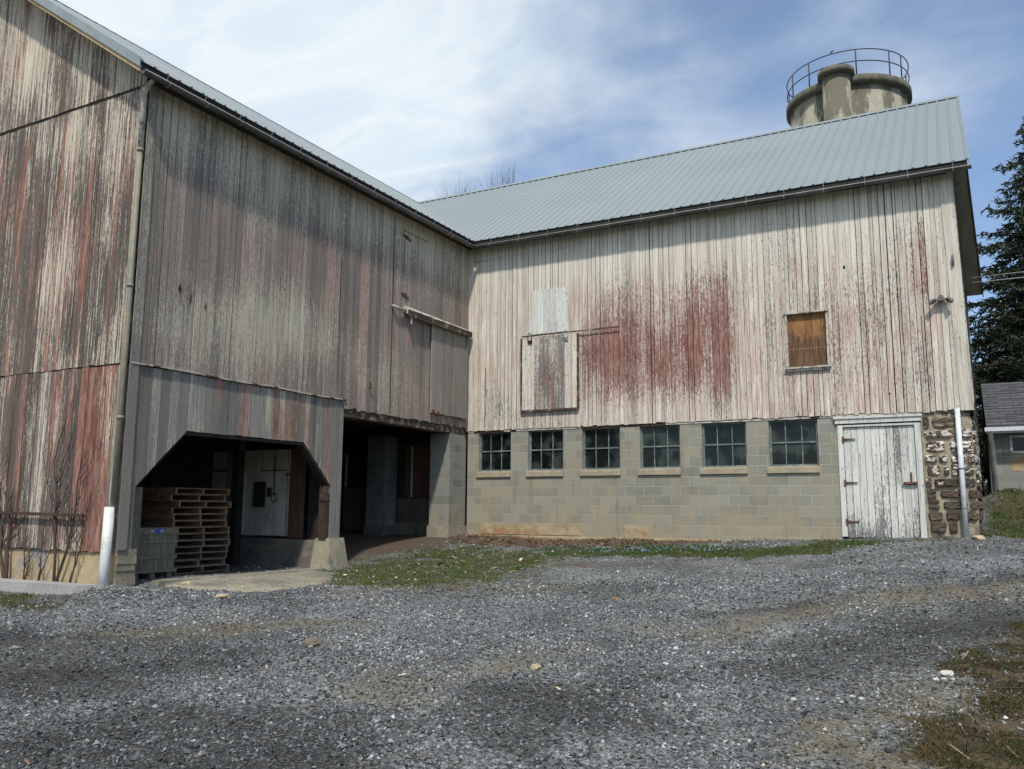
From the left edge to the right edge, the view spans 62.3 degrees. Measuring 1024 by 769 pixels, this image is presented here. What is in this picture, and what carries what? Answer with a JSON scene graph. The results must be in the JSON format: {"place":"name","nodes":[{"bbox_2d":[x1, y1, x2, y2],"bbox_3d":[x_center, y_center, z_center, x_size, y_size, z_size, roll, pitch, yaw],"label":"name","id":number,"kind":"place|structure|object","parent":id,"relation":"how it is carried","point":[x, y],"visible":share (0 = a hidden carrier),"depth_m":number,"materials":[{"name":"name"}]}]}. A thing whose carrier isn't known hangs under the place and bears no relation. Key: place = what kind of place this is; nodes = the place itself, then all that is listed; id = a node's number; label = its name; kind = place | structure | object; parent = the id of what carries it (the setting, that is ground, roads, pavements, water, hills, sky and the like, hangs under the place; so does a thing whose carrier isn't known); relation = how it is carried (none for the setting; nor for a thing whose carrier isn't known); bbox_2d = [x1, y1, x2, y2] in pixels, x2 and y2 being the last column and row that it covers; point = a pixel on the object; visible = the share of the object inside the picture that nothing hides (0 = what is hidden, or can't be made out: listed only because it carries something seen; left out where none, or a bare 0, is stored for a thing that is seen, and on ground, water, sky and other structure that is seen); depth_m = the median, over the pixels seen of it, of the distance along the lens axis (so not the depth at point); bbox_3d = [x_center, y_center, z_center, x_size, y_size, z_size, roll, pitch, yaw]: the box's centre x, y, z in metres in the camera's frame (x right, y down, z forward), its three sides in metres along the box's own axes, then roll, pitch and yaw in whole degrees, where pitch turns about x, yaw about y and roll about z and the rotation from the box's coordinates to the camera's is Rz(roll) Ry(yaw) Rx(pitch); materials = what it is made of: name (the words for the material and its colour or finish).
{"place":"outdoors","nodes":[
{"label":"outdoors","id":0,"kind":"place"},
{"bbox_2d":[0,490,1023,768],"bbox_3d":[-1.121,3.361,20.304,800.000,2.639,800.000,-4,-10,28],"label":"ground","id":1,"kind":"structure","parent":0,"point":[360,544],"depth_m":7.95,"materials":[{"name":"grey gravel"}]},
{"bbox_2d":[0,590,97,612],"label":"grass","id":2,"kind":"structure","parent":1,"relation":"on","point":[11,603],"depth_m":10.94,"materials":[{"name":"plant"}]},
{"bbox_2d":[0,578,103,594],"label":"concrete beam","id":3,"kind":"structure","parent":1,"relation":"on","point":[35,586],"depth_m":11.57,"materials":[{"name":"grey concrete"}]},
{"bbox_2d":[135,526,178,580],"bbox_3d":[-5.927,2.656,13.367,0.890,0.800,0.840,-4,-10,28],"label":"apple bin","id":4,"kind":"object","parent":1,"relation":"on","point":[156,555],"visible":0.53,"depth_m":13.21,"materials":[{"name":"grey plastic"}]},
{"bbox_2d":[172,563,228,574],"bbox_3d":[-5.730,3.188,14.715,1.000,0.108,1.190,-4,-9,28],"label":"wooden pallet","id":5,"kind":"object","parent":1,"relation":"on","point":[200,569],"visible":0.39,"depth_m":14.64,"materials":[{"name":"brown wood"}]},
{"bbox_2d":[174,557,224,567],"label":"wooden pallet","id":6,"kind":"object","parent":5,"relation":"on","point":[195,562],"visible":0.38,"depth_m":14.61,"materials":[{"name":"brown wood"}]},
{"bbox_2d":[174,551,226,560],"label":"wooden pallet","id":7,"kind":"object","parent":6,"relation":"on","point":[193,556],"visible":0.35,"depth_m":14.72,"materials":[{"name":"brown wood"}]},
{"bbox_2d":[175,545,227,553],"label":"wooden pallet","id":8,"kind":"object","parent":7,"relation":"on","point":[200,549],"visible":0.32,"depth_m":14.71,"materials":[{"name":"brown wood"}]},
{"bbox_2d":[175,538,229,547],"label":"wooden pallet","id":9,"kind":"object","parent":8,"relation":"on","point":[187,543],"visible":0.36,"depth_m":14.74,"materials":[{"name":"brown wood"}]},
{"bbox_2d":[176,533,229,540],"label":"wooden pallet","id":10,"kind":"object","parent":9,"relation":"on","point":[199,536],"visible":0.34,"depth_m":14.75,"materials":[{"name":"brown wood"}]},
{"bbox_2d":[148,526,229,533],"bbox_3d":[-5.743,2.535,14.793,1.000,0.108,1.190,-4,-9,27],"label":"wooden pallet","id":11,"kind":"object","parent":10,"relation":"on","point":[198,530],"visible":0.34,"depth_m":14.77,"materials":[{"name":"brown wood"}]},
{"bbox_2d":[140,520,226,526],"bbox_3d":[-5.795,2.425,14.800,1.000,0.108,1.190,-4,-9,27],"label":"wooden pallet","id":12,"kind":"object","parent":11,"relation":"on","point":[167,523],"visible":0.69,"depth_m":14.59,"materials":[{"name":"brown wood"}]},
{"bbox_2d":[141,514,225,520],"bbox_3d":[-5.804,2.314,14.798,1.000,0.108,1.190,-4,-9,26],"label":"wooden pallet","id":13,"kind":"object","parent":12,"relation":"on","point":[181,517],"visible":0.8,"depth_m":14.58,"materials":[{"name":"brown wood"}]},
{"bbox_2d":[141,507,226,513],"bbox_3d":[-5.804,2.209,14.838,1.000,0.108,1.190,-4,-10,29],"label":"wooden pallet","id":14,"kind":"object","parent":13,"relation":"on","point":[161,510],"visible":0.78,"depth_m":14.61,"materials":[{"name":"brown wood"}]},
{"bbox_2d":[142,501,231,507],"bbox_3d":[-5.748,2.109,14.908,1.000,0.108,1.190,-4,-9,26],"label":"wooden pallet","id":15,"kind":"object","parent":14,"relation":"on","point":[203,504],"visible":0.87,"depth_m":14.69,"materials":[{"name":"brown wood"}]},
{"bbox_2d":[142,494,225,501],"bbox_3d":[-5.817,1.984,14.812,1.000,0.108,1.190,-4,-10,28],"label":"wooden pallet","id":16,"kind":"object","parent":15,"relation":"on","point":[169,497],"visible":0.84,"depth_m":14.61,"materials":[{"name":"brown wood"}]},
{"bbox_2d":[143,488,229,494],"bbox_3d":[-5.757,1.876,14.829,1.000,0.108,1.190,-4,-9,27],"label":"wooden pallet","id":17,"kind":"object","parent":16,"relation":"on","point":[196,491],"visible":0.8,"depth_m":14.64,"materials":[{"name":"brown wood"}]},
{"bbox_2d":[214,593,229,598],"bbox_3d":[-3.822,2.797,11.168,0.212,0.081,0.174,-6,-10,36],"label":"rock","id":18,"kind":"object","parent":1,"relation":"on","point":[221,596],"visible":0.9,"depth_m":11.11,"materials":[{"name":"beige stone"}]},
{"bbox_2d":[151,568,324,584],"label":"concrete kerb","id":19,"kind":"structure","parent":1,"relation":"on","point":[161,582],"depth_m":13.32,"materials":[{"name":"grey concrete"}]},
{"bbox_2d":[165,570,336,591],"bbox_3d":[-3.495,3.090,13.277,2.240,0.148,3.640,-4,-10,28],"label":"concrete apron","id":20,"kind":"object","parent":1,"relation":"on","point":[263,582],"visible":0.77,"depth_m":12.64,"materials":[{"name":"beige concrete"}]},
{"bbox_2d":[302,638,321,646],"bbox_3d":[-2.009,2.607,8.546,0.209,0.104,0.194,5,-10,-29],"label":"rock","id":21,"kind":"object","parent":1,"relation":"on","point":[313,642],"visible":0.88,"depth_m":8.50,"materials":[{"name":"beige stone"}]},
{"bbox_2d":[77,576,578,643],"bbox_3d":[-2.091,2.836,10.908,4.426,0.326,5.996,-4,-10,28],"label":"moss","id":22,"kind":"object","parent":1,"relation":"on","point":[335,617],"visible":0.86,"depth_m":9.85,"materials":[{"name":"green plant"}]},
{"bbox_2d":[307,542,573,588],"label":"grass","id":23,"kind":"structure","parent":1,"relation":"on","point":[419,576],"depth_m":15.01,"materials":[{"name":"green plant"}]},
{"bbox_2d":[440,176,503,196],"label":"bare tree","id":24,"kind":"object","parent":1,"relation":"on","point":[465,189],"visible":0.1,"depth_m":68.52,"materials":[{"name":"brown plant"}]},
{"bbox_2d":[0,0,984,585],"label":"barn","id":25,"kind":"structure","parent":1,"relation":"on","point":[274,328],"depth_m":16.79,"materials":[{"name":"white wood"}]},
{"bbox_2d":[0,444,27,578],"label":"vine","id":26,"kind":"object","parent":25,"relation":"attached to","point":[4,571],"visible":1,"depth_m":13.09,"materials":[{"name":"brown plant"}]},
{"bbox_2d":[19,525,32,579],"bbox_3d":[-7.370,2.567,12.842,0.419,0.945,0.050,-4,-10,28],"label":"vine","id":27,"kind":"object","parent":25,"relation":"attached to","point":[24,574],"visible":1,"depth_m":12.80,"materials":[{"name":"brown plant"}]},
{"bbox_2d":[35,517,51,580],"bbox_3d":[-7.034,2.462,12.673,0.484,1.110,0.053,-4,-10,28],"label":"vine","id":28,"kind":"object","parent":25,"relation":"attached to","point":[40,571],"visible":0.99,"depth_m":12.63,"materials":[{"name":"brown plant"}]},
{"bbox_2d":[40,373,102,581],"bbox_3d":[-6.642,1.363,12.626,1.532,3.281,0.073,-4,-10,28],"label":"vine","id":29,"kind":"object","parent":25,"relation":"attached to","point":[55,577],"visible":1,"depth_m":12.51,"materials":[{"name":"brown plant"}]},
{"bbox_2d":[59,477,99,582],"bbox_3d":[-6.334,2.145,12.340,0.926,1.646,0.051,-4,-10,28],"label":"vine","id":30,"kind":"object","parent":25,"relation":"attached to","point":[72,572],"visible":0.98,"depth_m":12.28,"materials":[{"name":"brown plant"}]},
{"bbox_2d":[131,487,142,554],"bbox_3d":[-5.631,2.028,12.607,0.040,1.000,0.230,-4,-10,28],"label":"leaning board","id":31,"kind":"object","parent":25,"relation":"attached to","point":[136,518],"visible":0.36,"depth_m":12.65,"materials":[{"name":"grey wood"}]},
{"bbox_2d":[343,488,366,529],"bbox_3d":[-3.911,3.206,21.780,1.040,1.070,0.050,-4,-10,28],"label":"half door","id":32,"kind":"structure","parent":25,"relation":"in","point":[354,506],"depth_m":21.83,"materials":[{"name":"black wood"}]},
{"bbox_2d":[413,446,429,496],"bbox_3d":[-2.067,2.146,20.951,0.880,1.250,0.030,-4,-10,28],"label":"door","id":33,"kind":"structure","parent":25,"relation":"in","point":[421,467],"depth_m":21.03,"materials":[{"name":"red wood"}]},
{"bbox_2d":[391,304,471,420],"bbox_3d":[-1.789,-0.455,19.310,0.160,2.320,3.130,-4,-10,28],"label":"sliding door","id":34,"kind":"structure","parent":25,"relation":"in","point":[449,342],"depth_m":19.85,"materials":[{"name":"grey wood"}]},
{"bbox_2d":[476,432,510,476],"bbox_3d":[-0.413,1.674,20.215,0.935,1.070,0.160,-4,-10,28],"label":"window","id":35,"kind":"structure","parent":25,"relation":"in","point":[495,448],"depth_m":20.26,"materials":[{"name":"glass"}]},
{"bbox_2d":[526,430,563,476],"bbox_3d":[0.777,1.588,19.582,0.955,1.070,0.160,-4,-10,28],"label":"window","id":36,"kind":"structure","parent":25,"relation":"in","point":[546,446],"depth_m":19.62,"materials":[{"name":"glass"}]},
{"bbox_2d":[520,326,619,412],"bbox_3d":[1.304,-0.348,19.444,2.510,1.875,0.102,-4,-10,28],"label":"sliding door","id":37,"kind":"structure","parent":25,"relation":"in","point":[549,365],"depth_m":19.67,"materials":[{"name":"white wood"}]},
{"bbox_2d":[580,427,620,475],"bbox_3d":[1.988,1.500,18.938,0.965,1.070,0.160,-4,-10,28],"label":"window","id":38,"kind":"structure","parent":25,"relation":"in","point":[601,445],"depth_m":18.97,"materials":[{"name":"glass"}]},
{"bbox_2d":[638,425,680,474],"bbox_3d":[3.190,1.414,18.298,0.955,1.070,0.160,-4,-10,28],"label":"window","id":39,"kind":"structure","parent":25,"relation":"in","point":[660,445],"depth_m":18.33,"materials":[{"name":"glass"}]},
{"bbox_2d":[700,422,747,473],"bbox_3d":[4.411,1.326,17.648,0.985,1.070,0.160,-4,-10,28],"label":"window","id":40,"kind":"structure","parent":25,"relation":"in","point":[724,444],"depth_m":17.68,"materials":[{"name":"glass"}]},
{"bbox_2d":[767,419,819,472],"bbox_3d":[5.635,1.237,16.997,1.005,1.070,0.160,-4,-10,28],"label":"window","id":41,"kind":"structure","parent":25,"relation":"in","point":[794,448],"depth_m":17.02,"materials":[{"name":"glass"}]},
{"bbox_2d":[783,309,830,371],"bbox_3d":[5.946,-0.877,17.073,0.880,1.220,0.160,-4,-10,28],"label":"window","id":42,"kind":"structure","parent":25,"relation":"in","point":[806,332],"depth_m":17.11,"materials":[{"name":"brown wood"}]},
{"bbox_2d":[833,414,927,537],"bbox_3d":[7.009,1.752,16.122,1.570,2.327,0.118,-4,-10,28],"label":"door","id":43,"kind":"structure","parent":25,"relation":"in","point":[847,445],"depth_m":16.13,"materials":[{"name":"white wood"}]},
{"bbox_2d":[928,295,953,304],"bbox_3d":[8.049,-1.600,15.906,0.426,0.205,0.183,-4,-10,28],"label":"floodlight","id":44,"kind":"object","parent":25,"relation":"attached to","point":[939,298],"visible":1,"depth_m":15.90,"materials":[{"name":"grey plastic"}]},
{"bbox_2d":[972,271,1023,282],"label":"power line","id":45,"kind":"object","parent":25,"relation":"attached to","point":[999,279],"visible":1,"depth_m":23.57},
{"bbox_2d":[478,164,515,187],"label":"bare tree","id":46,"kind":"object","parent":1,"relation":"on","point":[509,182],"visible":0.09,"depth_m":66.31,"materials":[{"name":"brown plant"}]},
{"bbox_2d":[18,488,1023,767],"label":"dead leaves","id":47,"kind":"object","parent":1,"relation":"on","point":[644,554],"visible":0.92,"depth_m":9.39,"materials":[{"name":"brown plant"}]},
{"bbox_2d":[530,664,541,669],"bbox_3d":[0.216,2.519,7.549,0.100,0.056,0.129,-4,-9,26],"label":"rock","id":48,"kind":"object","parent":1,"relation":"on","point":[536,666],"visible":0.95,"depth_m":7.51,"materials":[{"name":"beige stone"}]},
{"bbox_2d":[445,534,759,547],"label":"leaf litter","id":49,"kind":"object","parent":1,"relation":"on","point":[564,539],"visible":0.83,"depth_m":18.39,"materials":[{"name":"brown plant"}]},
{"bbox_2d":[574,544,748,551],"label":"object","id":50,"kind":"object","parent":1,"relation":"on","point":[642,550],"visible":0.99,"depth_m":16.21,"materials":[{"name":"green plant"}]},
{"bbox_2d":[499,536,955,560],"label":"grass","id":51,"kind":"structure","parent":1,"relation":"on","point":[825,543],"depth_m":15.66,"materials":[{"name":"green plant"}]},
{"bbox_2d":[786,48,911,127],"bbox_3d":[13.454,-3.750,32.979,4.694,17.427,4.694,2,-9,-14],"label":"silo","id":52,"kind":"object","parent":1,"relation":"on","point":[839,90],"visible":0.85,"depth_m":31.91,"materials":[{"name":"concrete"}]},
{"bbox_2d":[782,663,980,768],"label":"moss","id":53,"kind":"object","parent":1,"relation":"on","point":[885,715],"visible":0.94,"depth_m":5.96,"materials":[{"name":"green plant"}]},
{"bbox_2d":[940,670,954,676],"bbox_3d":[3.556,2.365,6.918,0.121,0.068,0.106,0,-8,4],"label":"rock","id":54,"kind":"object","parent":1,"relation":"on","point":[946,672],"visible":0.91,"depth_m":6.88,"materials":[{"name":"white stone"}]},
{"bbox_2d":[888,612,1023,768],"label":"dry grass","id":55,"kind":"structure","parent":1,"relation":"on","point":[991,705],"depth_m":5.80,"materials":[{"name":"green plant"}]},
{"bbox_2d":[971,535,985,539],"bbox_3d":[8.188,2.703,14.841,0.255,0.130,0.249,7,-11,-38],"label":"rock","id":56,"kind":"object","parent":1,"relation":"on","point":[979,537],"visible":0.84,"depth_m":14.77,"materials":[{"name":"beige stone"}]},
{"bbox_2d":[978,312,1008,496],"bbox_3d":[22.770,0.968,39.200,8.063,9.481,7.744,-4,-10,28],"label":"spruce tree","id":57,"kind":"object","parent":1,"relation":"on","point":[985,488],"visible":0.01,"depth_m":38.45,"materials":[{"name":"green plant"}]},
{"bbox_2d":[968,116,1023,479],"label":"spruce tree","id":58,"kind":"object","parent":1,"relation":"on","point":[1009,339],"visible":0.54,"depth_m":29.42,"materials":[{"name":"green plant"}]},
{"bbox_2d":[980,487,1023,540],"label":"grass","id":59,"kind":"structure","parent":1,"relation":"on","point":[1003,522],"depth_m":17.16,"materials":[{"name":"green plant"}]},
{"bbox_2d":[981,382,1023,494],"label":"shed","id":60,"kind":"structure","parent":1,"relation":"on","point":[1003,418],"depth_m":19.84,"materials":[{"name":"concrete"}]},
{"bbox_2d":[1009,435,1023,452],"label":"window","id":61,"kind":"structure","parent":60,"relation":"in","point":[1016,442],"depth_m":19.71,"materials":[{"name":"glass"}]},
{"bbox_2d":[58,0,1023,484],"label":"sky","id":62,"kind":"structure","parent":0,"point":[413,95],"materials":[{"name":"blue"}]}
]}

